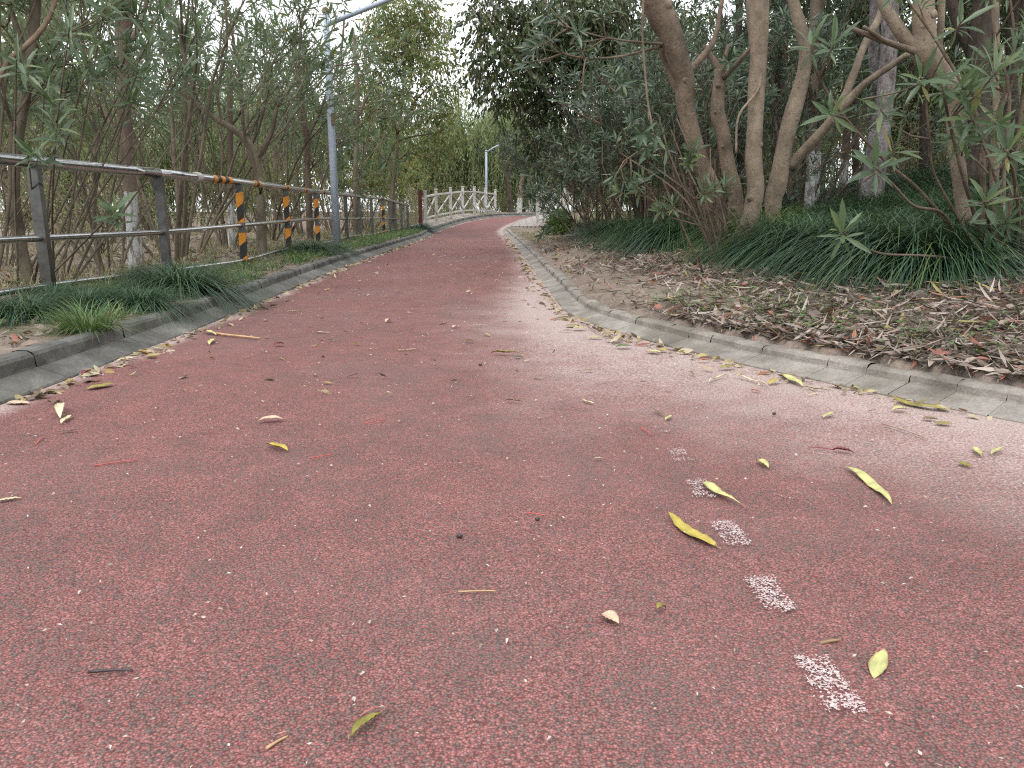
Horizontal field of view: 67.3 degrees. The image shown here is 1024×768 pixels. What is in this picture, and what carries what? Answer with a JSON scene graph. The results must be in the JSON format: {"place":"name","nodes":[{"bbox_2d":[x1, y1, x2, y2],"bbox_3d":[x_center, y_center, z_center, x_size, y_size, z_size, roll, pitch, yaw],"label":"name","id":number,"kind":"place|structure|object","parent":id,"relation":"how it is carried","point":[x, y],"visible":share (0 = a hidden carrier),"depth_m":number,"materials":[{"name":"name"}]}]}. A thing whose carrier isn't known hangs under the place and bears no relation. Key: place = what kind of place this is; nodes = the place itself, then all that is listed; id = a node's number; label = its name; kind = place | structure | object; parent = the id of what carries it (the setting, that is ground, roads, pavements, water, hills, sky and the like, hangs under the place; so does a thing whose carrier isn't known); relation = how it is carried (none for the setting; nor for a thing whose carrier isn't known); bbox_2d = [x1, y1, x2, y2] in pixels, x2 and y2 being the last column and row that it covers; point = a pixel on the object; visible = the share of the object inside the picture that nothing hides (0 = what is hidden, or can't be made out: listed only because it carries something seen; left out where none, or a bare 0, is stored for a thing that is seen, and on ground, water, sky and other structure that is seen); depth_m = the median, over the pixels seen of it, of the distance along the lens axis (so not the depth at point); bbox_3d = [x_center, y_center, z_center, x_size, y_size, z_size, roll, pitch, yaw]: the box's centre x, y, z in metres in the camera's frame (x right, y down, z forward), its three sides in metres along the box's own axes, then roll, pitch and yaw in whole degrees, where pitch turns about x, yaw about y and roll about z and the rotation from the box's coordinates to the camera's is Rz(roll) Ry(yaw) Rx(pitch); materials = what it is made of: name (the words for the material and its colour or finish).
{"place":"outdoors","nodes":[
{"label":"outdoors","id":0,"kind":"place"},
{"bbox_2d":[0,223,566,301],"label":"dry grass","id":1,"kind":"structure","parent":0,"point":[210,241],"depth_m":10.29,"materials":[{"name":"plant"}]},
{"bbox_2d":[0,216,1023,767],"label":"path","id":2,"kind":"structure","parent":0,"point":[944,626],"depth_m":1.73,"materials":[{"name":"red rubber"}]},
{"bbox_2d":[91,238,818,395],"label":"leaf scraps","id":3,"kind":"object","parent":2,"relation":"on","point":[381,374],"visible":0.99,"depth_m":4.39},
{"bbox_2d":[15,227,991,419],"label":"kerb litter","id":4,"kind":"object","parent":2,"relation":"on","point":[96,371],"visible":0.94,"depth_m":4.26,"materials":[{"name":"brown plant"}]},
{"bbox_2d":[2,272,1023,767],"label":"chips","id":5,"kind":"object","parent":2,"relation":"on","point":[472,492],"visible":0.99,"depth_m":1.84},
{"bbox_2d":[668,512,720,548],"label":"fallen leaf","id":6,"kind":"object","parent":2,"relation":"on","point":[679,523],"visible":1,"depth_m":1.83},
{"bbox_2d":[743,574,796,611],"bbox_3d":[0.513,0.415,1.532,0.076,0.002,0.165,0,13,0],"label":"painted dash","id":7,"kind":"object","parent":2,"relation":"on","point":[774,593],"visible":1,"depth_m":1.53,"materials":[{"name":"white paint"}]},
{"bbox_2d":[794,654,867,713],"bbox_3d":[0.509,0.479,1.237,0.076,0.001,0.165,0,13,0],"label":"painted dash","id":8,"kind":"object","parent":2,"relation":"on","point":[812,682],"visible":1,"depth_m":1.23,"materials":[{"name":"white paint"}]},
{"bbox_2d":[868,649,887,678],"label":"fallen leaf","id":9,"kind":"object","parent":2,"relation":"on","point":[877,663],"visible":1,"depth_m":1.29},
{"bbox_2d":[0,197,1023,415],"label":"ground","id":10,"kind":"structure","parent":0,"point":[607,299],"depth_m":5.54,"materials":[{"name":"brown soil"}]},
{"bbox_2d":[0,0,57,85],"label":"tree","id":11,"kind":"object","parent":10,"relation":"on","point":[32,39],"visible":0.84,"depth_m":5.55,"materials":[{"name":"brown plant"}]},
{"bbox_2d":[0,116,91,266],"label":"dry bush","id":12,"kind":"object","parent":10,"relation":"on","point":[13,256],"visible":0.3,"depth_m":8.36,"materials":[{"name":"brown plant"}]},
{"bbox_2d":[0,1,102,203],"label":"background tree","id":13,"kind":"object","parent":10,"relation":"on","point":[6,136],"visible":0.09,"depth_m":14.31,"materials":[{"name":"green plant"}]},
{"bbox_2d":[0,286,105,328],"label":"mondo tuft","id":14,"kind":"object","parent":10,"relation":"on","point":[11,308],"visible":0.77,"depth_m":4.47,"materials":[{"name":"plant"}]},
{"bbox_2d":[1,278,105,303],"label":"mondo tuft","id":15,"kind":"object","parent":10,"relation":"on","point":[45,290],"visible":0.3,"depth_m":5.34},
{"bbox_2d":[0,0,134,175],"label":"background tree","id":16,"kind":"object","parent":10,"relation":"on","point":[77,142],"visible":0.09,"depth_m":19.67,"materials":[{"name":"green plant"}]},
{"bbox_2d":[0,121,147,232],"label":"willow tree","id":17,"kind":"object","parent":10,"relation":"on","point":[64,191],"visible":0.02,"depth_m":28.40,"materials":[{"name":"green plant"}]},
{"bbox_2d":[5,57,146,231],"bbox_3d":[-15.021,-7.938,26.257,5.866,6.874,4.894,-1,13,-4],"label":"background tree","id":18,"kind":"object","parent":10,"relation":"on","point":[77,186],"visible":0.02,"depth_m":25.83,"materials":[{"name":"green plant"}]},
{"bbox_2d":[1,0,159,285],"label":"tree","id":19,"kind":"object","parent":10,"relation":"on","point":[25,266],"visible":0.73,"depth_m":6.15,"materials":[{"name":"green plant"}]},
{"bbox_2d":[24,282,146,314],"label":"mondo tuft","id":20,"kind":"object","parent":10,"relation":"on","point":[96,292],"visible":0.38,"depth_m":4.93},
{"bbox_2d":[23,295,149,342],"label":"grass tuft","id":21,"kind":"object","parent":10,"relation":"on","point":[83,323],"visible":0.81,"depth_m":4.13,"materials":[{"name":"plant"}]},
{"bbox_2d":[1,18,180,242],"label":"oleander shrub","id":22,"kind":"object","parent":10,"relation":"on","point":[87,141],"visible":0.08,"depth_m":13.75,"materials":[{"name":"green plant"}]},
{"bbox_2d":[0,0,192,268],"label":"oleander shrub","id":23,"kind":"object","parent":10,"relation":"on","point":[42,77],"visible":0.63,"depth_m":6.19,"materials":[{"name":"green plant"}]},
{"bbox_2d":[3,134,199,252],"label":"dry bush","id":24,"kind":"object","parent":10,"relation":"on","point":[78,206],"visible":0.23,"depth_m":11.24,"materials":[{"name":"brown plant"}]},
{"bbox_2d":[2,0,244,261],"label":"oleander shrub","id":25,"kind":"object","parent":10,"relation":"on","point":[181,246],"visible":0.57,"depth_m":9.31,"materials":[{"name":"brown plant"}]},
{"bbox_2d":[0,0,257,285],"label":"oleander shrub","id":26,"kind":"object","parent":10,"relation":"on","point":[26,149],"visible":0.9,"depth_m":5.88,"materials":[{"name":"green plant"}]},
{"bbox_2d":[114,0,148,268],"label":"tree","id":27,"kind":"object","parent":10,"relation":"on","point":[135,253],"visible":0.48,"depth_m":8.13,"materials":[{"name":"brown plant"}]},
{"bbox_2d":[70,279,228,331],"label":"mondo tuft","id":28,"kind":"object","parent":10,"relation":"on","point":[153,302],"visible":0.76,"depth_m":4.96,"materials":[{"name":"plant"}]},
{"bbox_2d":[0,0,305,274],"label":"oleander shrub","id":29,"kind":"object","parent":10,"relation":"on","point":[97,258],"visible":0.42,"depth_m":7.84,"materials":[{"name":"green plant"}]},
{"bbox_2d":[74,149,239,239],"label":"dry bush","id":30,"kind":"object","parent":10,"relation":"on","point":[145,226],"visible":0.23,"depth_m":16.32,"materials":[{"name":"brown plant"}]},
{"bbox_2d":[56,54,287,232],"bbox_3d":[-10.026,-6.233,23.275,5.392,7.146,6.150,3,13,14],"label":"willow tree","id":31,"kind":"object","parent":10,"relation":"on","point":[165,165],"visible":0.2,"depth_m":22.33,"materials":[{"name":"green plant"}]},
{"bbox_2d":[86,256,285,316],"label":"mondo tuft","id":32,"kind":"object","parent":10,"relation":"on","point":[194,282],"visible":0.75,"depth_m":5.84,"materials":[{"name":"plant"}]},
{"bbox_2d":[0,152,408,296],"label":"handrail fence","id":33,"kind":"object","parent":10,"relation":"on","point":[42,237],"visible":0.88,"depth_m":7.21,"materials":[{"name":"metal"}]},
{"bbox_2d":[0,226,423,333],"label":"verge grass","id":34,"kind":"structure","parent":10,"relation":"on","point":[294,256],"depth_m":9.40,"materials":[{"name":"plant"}]},
{"bbox_2d":[63,0,380,247],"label":"oleander shrub","id":35,"kind":"object","parent":10,"relation":"on","point":[224,239],"visible":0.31,"depth_m":12.89,"materials":[{"name":"green plant"}]},
{"bbox_2d":[8,0,442,252],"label":"oleander shrub","id":36,"kind":"object","parent":10,"relation":"on","point":[206,236],"visible":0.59,"depth_m":11.15,"materials":[{"name":"green plant"}]},
{"bbox_2d":[227,72,234,248],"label":"tree","id":37,"kind":"object","parent":10,"relation":"on","point":[231,234],"visible":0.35,"depth_m":12.97,"materials":[{"name":"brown plant"}]},
{"bbox_2d":[145,0,326,254],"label":"tree","id":38,"kind":"object","parent":10,"relation":"on","point":[254,155],"visible":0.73,"depth_m":10.13,"materials":[{"name":"green plant"}]},
{"bbox_2d":[58,3,447,240],"bbox_3d":[-4.979,-4.973,14.586,6.214,4.814,5.304,8,15,32],"label":"oleander shrub","id":39,"kind":"object","parent":10,"relation":"on","point":[310,137],"visible":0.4,"depth_m":14.73,"materials":[{"name":"green plant"}]},
{"bbox_2d":[189,62,345,229],"bbox_3d":[-6.747,-6.761,21.999,4.538,5.057,5.188,-10,16,-37],"label":"oleander shrub","id":40,"kind":"object","parent":10,"relation":"on","point":[237,141],"visible":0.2,"depth_m":22.00,"materials":[{"name":"green plant"}]},
{"bbox_2d":[0,213,545,404],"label":"kerb","id":41,"kind":"structure","parent":10,"relation":"on","point":[72,356],"depth_m":4.39,"materials":[{"name":"concrete"}]},
{"bbox_2d":[209,124,352,227],"bbox_3d":[-8.311,-6.934,26.877,5.219,4.443,4.479,2,13,9],"label":"background tree","id":42,"kind":"object","parent":10,"relation":"on","point":[312,179],"visible":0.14,"depth_m":26.46,"materials":[{"name":"green plant"}]},
{"bbox_2d":[237,127,330,234],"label":"dry bush","id":43,"kind":"object","parent":10,"relation":"on","point":[281,210],"visible":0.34,"depth_m":18.89,"materials":[{"name":"brown plant"}]},
{"bbox_2d":[271,237,361,261],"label":"mondo tuft","id":44,"kind":"object","parent":10,"relation":"on","point":[314,246],"visible":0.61,"depth_m":11.24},
{"bbox_2d":[297,9,345,242],"bbox_3d":[-3.604,-4.808,14.800,1.018,4.451,0.161,0,13,0],"label":"tree","id":45,"kind":"object","parent":10,"relation":"on","point":[308,196],"visible":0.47,"depth_m":14.89,"materials":[{"name":"brown plant"}]},
{"bbox_2d":[199,7,451,236],"bbox_3d":[-4.395,-6.035,18.382,5.882,5.205,3.911,0,13,-2],"label":"oleander shrub","id":46,"kind":"object","parent":10,"relation":"on","point":[299,229],"visible":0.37,"depth_m":18.15,"materials":[{"name":"green plant"}]},
{"bbox_2d":[263,51,409,233],"bbox_3d":[-5.064,-6.332,20.862,4.264,4.723,5.578,-12,17,-42],"label":"oleander shrub","id":47,"kind":"object","parent":10,"relation":"on","point":[321,152],"visible":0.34,"depth_m":20.69,"materials":[{"name":"green plant"}]},
{"bbox_2d":[298,77,395,211],"bbox_3d":[-8.666,-12.584,40.429,5.338,7.499,6.399,-8,15,-31],"label":"background tree","id":48,"kind":"object","parent":10,"relation":"on","point":[362,93],"visible":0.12,"depth_m":39.56,"materials":[{"name":"green plant"}]},
{"bbox_2d":[322,0,392,243],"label":"street lamp","id":49,"kind":"object","parent":10,"relation":"on","point":[334,182],"visible":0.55,"depth_m":13.92,"materials":[{"name":"metal"}]},
{"bbox_2d":[340,27,384,234],"bbox_3d":[-3.580,-5.940,18.653,1.092,5.020,0.145,0,13,0],"label":"tree","id":50,"kind":"object","parent":10,"relation":"on","point":[355,204],"visible":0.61,"depth_m":18.58,"materials":[{"name":"brown plant"}]},
{"bbox_2d":[310,127,426,207],"bbox_3d":[-6.061,-8.643,32.555,4.727,4.690,5.509,-4,13,-18],"label":"background tree","id":51,"kind":"object","parent":10,"relation":"on","point":[375,184],"visible":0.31,"depth_m":32.10,"materials":[{"name":"green plant"}]},
{"bbox_2d":[290,82,459,229],"bbox_3d":[-4.131,-6.846,23.316,4.068,4.520,4.616,4,13,17],"label":"oleander shrub","id":52,"kind":"object","parent":10,"relation":"on","point":[389,160],"visible":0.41,"depth_m":22.86,"materials":[{"name":"green plant"}]},
{"bbox_2d":[346,124,433,213],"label":"background tree","id":53,"kind":"object","parent":10,"relation":"on","point":[418,179],"visible":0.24,"depth_m":37.77,"materials":[{"name":"green plant"}]},
{"bbox_2d":[325,97,479,211],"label":"willow tree","id":54,"kind":"object","parent":10,"relation":"on","point":[399,176],"visible":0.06,"depth_m":43.33,"materials":[{"name":"green plant"}]},
{"bbox_2d":[334,0,478,228],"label":"tree","id":55,"kind":"object","parent":10,"relation":"on","point":[409,18],"visible":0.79,"depth_m":21.30,"materials":[{"name":"green plant"}]},
{"bbox_2d":[410,213,478,227],"bbox_3d":[-1.453,-5.589,30.434,0.906,2.268,11.997,4,13,16],"label":"bridge deck strip","id":56,"kind":"object","parent":10,"relation":"on","point":[441,220],"visible":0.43,"depth_m":27.90,"materials":[{"name":"concrete"}]},
{"bbox_2d":[423,186,496,223],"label":"bridge parapet","id":57,"kind":"structure","parent":56,"relation":"on","point":[462,192],"depth_m":28.78,"materials":[{"name":"grey wood"}]},
{"bbox_2d":[400,70,542,211],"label":"willow tree","id":58,"kind":"object","parent":10,"relation":"on","point":[465,161],"visible":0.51,"depth_m":41.33,"materials":[{"name":"green plant"}]},
{"bbox_2d":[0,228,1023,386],"bbox_3d":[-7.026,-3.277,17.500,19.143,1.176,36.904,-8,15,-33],"label":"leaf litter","id":59,"kind":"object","parent":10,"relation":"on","point":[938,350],"visible":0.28,"depth_m":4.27,"materials":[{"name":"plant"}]},
{"bbox_2d":[643,274,1023,351],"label":"seedlings","id":60,"kind":"object","parent":59,"relation":"on","point":[852,317],"visible":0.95,"depth_m":4.25,"materials":[{"name":"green plant"}]},
{"bbox_2d":[454,92,578,211],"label":"willow tree","id":61,"kind":"object","parent":10,"relation":"on","point":[514,196],"visible":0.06,"depth_m":43.39,"materials":[{"name":"green plant"}]},
{"bbox_2d":[441,0,666,223],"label":"tree","id":62,"kind":"object","parent":10,"relation":"on","point":[525,91],"visible":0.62,"depth_m":12.61,"materials":[{"name":"green plant"}]},
{"bbox_2d":[544,208,574,234],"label":"round shrub","id":63,"kind":"object","parent":10,"relation":"on","point":[556,223],"visible":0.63,"depth_m":20.56,"materials":[{"name":"green plant"}]},
{"bbox_2d":[476,98,663,234],"bbox_3d":[1.736,-4.611,15.820,3.976,3.438,3.630,4,13,18],"label":"oleander shrub","id":64,"kind":"object","parent":10,"relation":"on","point":[551,183],"visible":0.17,"depth_m":15.61,"materials":[{"name":"green plant"}]},
{"bbox_2d":[495,107,665,233],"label":"oleander shrub","id":65,"kind":"object","parent":10,"relation":"on","point":[503,142],"visible":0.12,"depth_m":18.71,"materials":[{"name":"green plant"}]},
{"bbox_2d":[559,215,640,250],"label":"mondo tuft","id":66,"kind":"object","parent":10,"relation":"on","point":[600,230],"visible":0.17,"depth_m":11.94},
{"bbox_2d":[498,30,708,240],"bbox_3d":[1.362,-3.968,13.057,3.190,3.334,3.651,-3,13,-13],"label":"oleander shrub","id":67,"kind":"object","parent":10,"relation":"on","point":[530,196],"visible":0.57,"depth_m":12.63,"materials":[{"name":"green plant"}]},
{"bbox_2d":[509,0,741,258],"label":"tree","id":68,"kind":"object","parent":10,"relation":"on","point":[666,27],"visible":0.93,"depth_m":6.24,"materials":[{"name":"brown plant"}]},
{"bbox_2d":[574,213,681,254],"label":"mondo tuft","id":69,"kind":"object","parent":10,"relation":"on","point":[623,232],"visible":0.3,"depth_m":10.28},
{"bbox_2d":[586,211,708,261],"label":"mondo tuft","id":70,"kind":"object","parent":10,"relation":"on","point":[661,230],"visible":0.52,"depth_m":9.00,"materials":[{"name":"plant"}]},
{"bbox_2d":[534,28,784,225],"bbox_3d":[2.550,-3.528,11.344,4.546,3.123,2.971,-8,15,-31],"label":"oleander shrub","id":71,"kind":"object","parent":10,"relation":"on","point":[580,152],"visible":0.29,"depth_m":10.78,"materials":[{"name":"green plant"}]},
{"bbox_2d":[606,113,750,266],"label":"oleander shrub","id":72,"kind":"object","parent":10,"relation":"on","point":[693,156],"visible":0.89,"depth_m":6.67,"materials":[{"name":"green plant"}]},
{"bbox_2d":[577,0,838,218],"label":"oleander shrub","id":73,"kind":"object","parent":10,"relation":"on","point":[772,58],"visible":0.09,"depth_m":11.98,"materials":[{"name":"green plant"}]},
{"bbox_2d":[626,0,792,146],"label":"background tree","id":74,"kind":"object","parent":10,"relation":"on","point":[700,19],"visible":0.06,"depth_m":17.64,"materials":[{"name":"green plant"}]},
{"bbox_2d":[702,0,770,227],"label":"tree","id":75,"kind":"object","parent":10,"relation":"on","point":[722,133],"visible":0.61,"depth_m":7.20,"materials":[{"name":"brown plant"}]},
{"bbox_2d":[649,198,827,268],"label":"mondo tuft","id":76,"kind":"object","parent":10,"relation":"on","point":[762,225],"visible":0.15,"depth_m":6.94,"materials":[{"name":"green plant"}]},
{"bbox_2d":[604,0,920,232],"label":"oleander shrub","id":77,"kind":"object","parent":10,"relation":"on","point":[732,83],"visible":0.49,"depth_m":8.70,"materials":[{"name":"green plant"}]},
{"bbox_2d":[503,216,1023,423],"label":"kerb","id":78,"kind":"structure","parent":10,"relation":"on","point":[974,396],"depth_m":3.70,"materials":[{"name":"concrete"}]},
{"bbox_2d":[661,49,868,207],"bbox_3d":[6.652,-5.484,20.340,5.448,6.329,4.776,-2,13,-8],"label":"willow tree","id":79,"kind":"object","parent":10,"relation":"on","point":[823,147],"visible":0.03,"depth_m":19.40,"materials":[{"name":"plant"}]},
{"bbox_2d":[668,208,881,278],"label":"mondo tuft","id":80,"kind":"object","parent":10,"relation":"on","point":[761,231],"visible":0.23,"depth_m":6.11,"materials":[{"name":"plant"}]},
{"bbox_2d":[672,0,902,255],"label":"tree","id":81,"kind":"object","parent":10,"relation":"on","point":[757,16],"visible":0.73,"depth_m":6.59,"materials":[{"name":"beige plant"}]},
{"bbox_2d":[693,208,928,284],"bbox_3d":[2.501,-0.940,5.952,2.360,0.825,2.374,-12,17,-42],"label":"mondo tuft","id":82,"kind":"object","parent":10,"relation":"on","point":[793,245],"visible":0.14,"depth_m":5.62,"materials":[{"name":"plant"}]},
{"bbox_2d":[803,0,824,210],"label":"tree","id":83,"kind":"object","parent":10,"relation":"on","point":[816,6],"visible":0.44,"depth_m":9.45,"materials":[{"name":"grey plant"}]},
{"bbox_2d":[611,158,1023,295],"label":"mondo grass","id":84,"kind":"structure","parent":10,"relation":"on","point":[923,180],"depth_m":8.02,"materials":[{"name":"plant"}]},
{"bbox_2d":[697,0,965,185],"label":"background tree","id":85,"kind":"object","parent":10,"relation":"on","point":[844,173],"visible":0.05,"depth_m":13.45,"materials":[{"name":"green plant"}]},
{"bbox_2d":[763,0,909,224],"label":"tree","id":86,"kind":"object","parent":10,"relation":"on","point":[784,161],"visible":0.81,"depth_m":7.21,"materials":[{"name":"beige plant"}]},
{"bbox_2d":[656,0,1023,211],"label":"oleander shrub","id":87,"kind":"object","parent":10,"relation":"on","point":[826,33],"visible":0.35,"depth_m":9.54,"materials":[{"name":"green plant"}]},
{"bbox_2d":[801,101,918,185],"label":"dry bush","id":88,"kind":"object","parent":10,"relation":"on","point":[860,162],"visible":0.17,"depth_m":14.48,"materials":[{"name":"brown plant"}]},
{"bbox_2d":[858,0,898,201],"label":"tree","id":89,"kind":"object","parent":10,"relation":"on","point":[888,54],"visible":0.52,"depth_m":9.08,"materials":[{"name":"grey plant"}]},
{"bbox_2d":[745,207,1023,297],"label":"mondo tuft","id":90,"kind":"object","parent":10,"relation":"on","point":[899,230],"visible":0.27,"depth_m":4.83,"materials":[{"name":"plant"}]},
{"bbox_2d":[795,0,1002,173],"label":"background tree","id":91,"kind":"object","parent":10,"relation":"on","point":[910,65],"visible":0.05,"depth_m":15.88,"materials":[{"name":"green plant"}]},
{"bbox_2d":[779,207,1023,301],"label":"mondo tuft","id":92,"kind":"object","parent":10,"relation":"on","point":[952,263],"visible":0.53,"depth_m":4.67,"materials":[{"name":"plant"}]},
{"bbox_2d":[785,0,1023,277],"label":"oleander shrub","id":93,"kind":"object","parent":10,"relation":"on","point":[978,86],"visible":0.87,"depth_m":4.43,"materials":[{"name":"green plant"}]},
{"bbox_2d":[846,0,974,233],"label":"tree","id":94,"kind":"object","parent":10,"relation":"on","point":[920,42],"visible":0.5,"depth_m":5.03,"materials":[{"name":"beige plant"}]},
{"bbox_2d":[836,89,1000,172],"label":"dry bush","id":95,"kind":"object","parent":10,"relation":"on","point":[940,156],"visible":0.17,"depth_m":13.65,"materials":[{"name":"brown plant"}]},
{"bbox_2d":[919,73,928,169],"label":"tree","id":96,"kind":"object","parent":10,"relation":"on","point":[922,120],"visible":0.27,"depth_m":12.37,"materials":[{"name":"grey plant"}]},
{"bbox_2d":[839,23,1023,185],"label":"shrub","id":97,"kind":"object","parent":10,"relation":"on","point":[894,133],"visible":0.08,"depth_m":15.89,"materials":[{"name":"green plant"}]},
{"bbox_2d":[946,0,992,195],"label":"tree","id":98,"kind":"object","parent":10,"relation":"on","point":[983,22],"visible":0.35,"depth_m":8.03,"materials":[{"name":"brown plant"}]},
{"bbox_2d":[935,0,1023,150],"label":"background tree","id":99,"kind":"object","parent":10,"relation":"on","point":[1003,13],"visible":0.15,"depth_m":10.49,"materials":[{"name":"green plant"}]},
{"bbox_2d":[992,0,1000,185],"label":"tree","id":100,"kind":"object","parent":10,"relation":"on","point":[997,25],"visible":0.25,"depth_m":6.59,"materials":[{"name":"beige plant"}]},
{"bbox_2d":[1005,0,1020,159],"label":"tree","id":101,"kind":"object","parent":10,"relation":"on","point":[1016,11],"visible":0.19,"depth_m":9.80,"materials":[{"name":"brown plant"}]},
{"bbox_2d":[1,0,1023,211],"label":"sky","id":102,"kind":"structure","parent":0,"point":[455,9],"materials":[{"name":"white"}]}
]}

